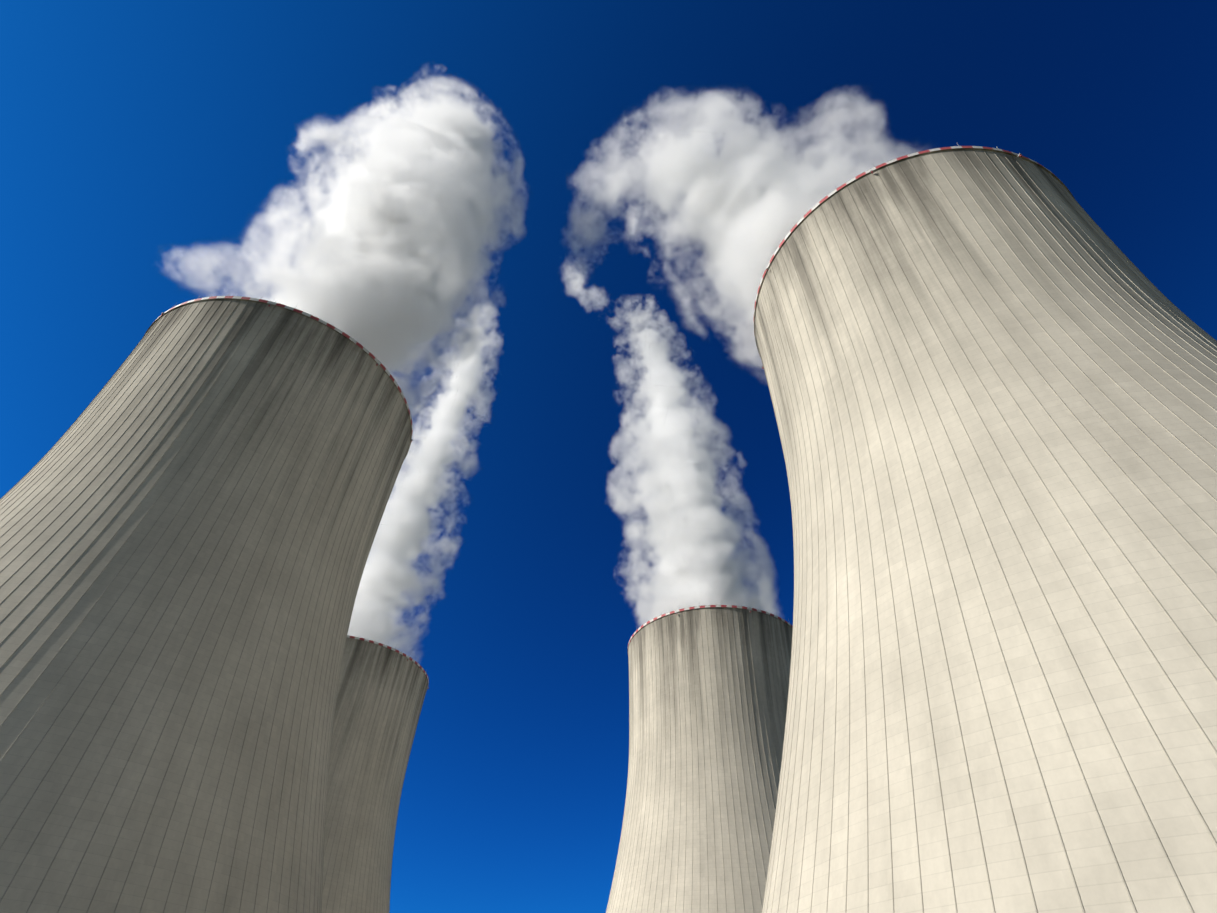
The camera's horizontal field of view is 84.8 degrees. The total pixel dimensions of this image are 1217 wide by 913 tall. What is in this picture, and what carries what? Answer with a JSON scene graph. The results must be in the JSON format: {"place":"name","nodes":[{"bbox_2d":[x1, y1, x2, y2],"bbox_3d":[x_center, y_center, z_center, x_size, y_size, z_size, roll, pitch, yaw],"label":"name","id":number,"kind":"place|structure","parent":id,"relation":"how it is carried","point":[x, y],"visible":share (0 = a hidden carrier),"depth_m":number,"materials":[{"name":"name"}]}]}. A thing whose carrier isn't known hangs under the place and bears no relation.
{"place":"outdoors","nodes":[
{"label":"outdoors","id":0,"kind":"place"},
{"bbox_2d":[0,0,1216,912],"label":"sky","id":1,"kind":"structure","parent":0,"point":[556,225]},
{"label":"ground","id":2,"kind":"structure","parent":0,"visible":0},
{"bbox_2d":[0,294,412,912],"bbox_3d":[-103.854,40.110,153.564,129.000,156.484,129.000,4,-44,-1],"label":"cooling tower","id":3,"kind":"structure","parent":2,"relation":"on","point":[194,502],"depth_m":123.32,"materials":[{"name":"concrete"}]},
{"bbox_2d":[322,635,428,912],"bbox_3d":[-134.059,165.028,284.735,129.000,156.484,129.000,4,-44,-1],"label":"cooling tower","id":4,"kind":"structure","parent":2,"relation":"on","point":[382,689],"depth_m":285.10,"materials":[{"name":"concrete"}]},
{"bbox_2d":[606,601,792,912],"bbox_3d":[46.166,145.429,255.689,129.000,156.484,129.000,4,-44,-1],"label":"cooling tower","id":5,"kind":"structure","parent":2,"relation":"on","point":[708,691],"depth_m":243.35,"materials":[{"name":"concrete"}]},
{"bbox_2d":[753,144,1216,912],"bbox_3d":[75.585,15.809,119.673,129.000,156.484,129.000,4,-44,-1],"label":"cooling tower","id":6,"kind":"structure","parent":2,"relation":"on","point":[991,376],"depth_m":78.92,"materials":[{"name":"concrete"}]}
]}

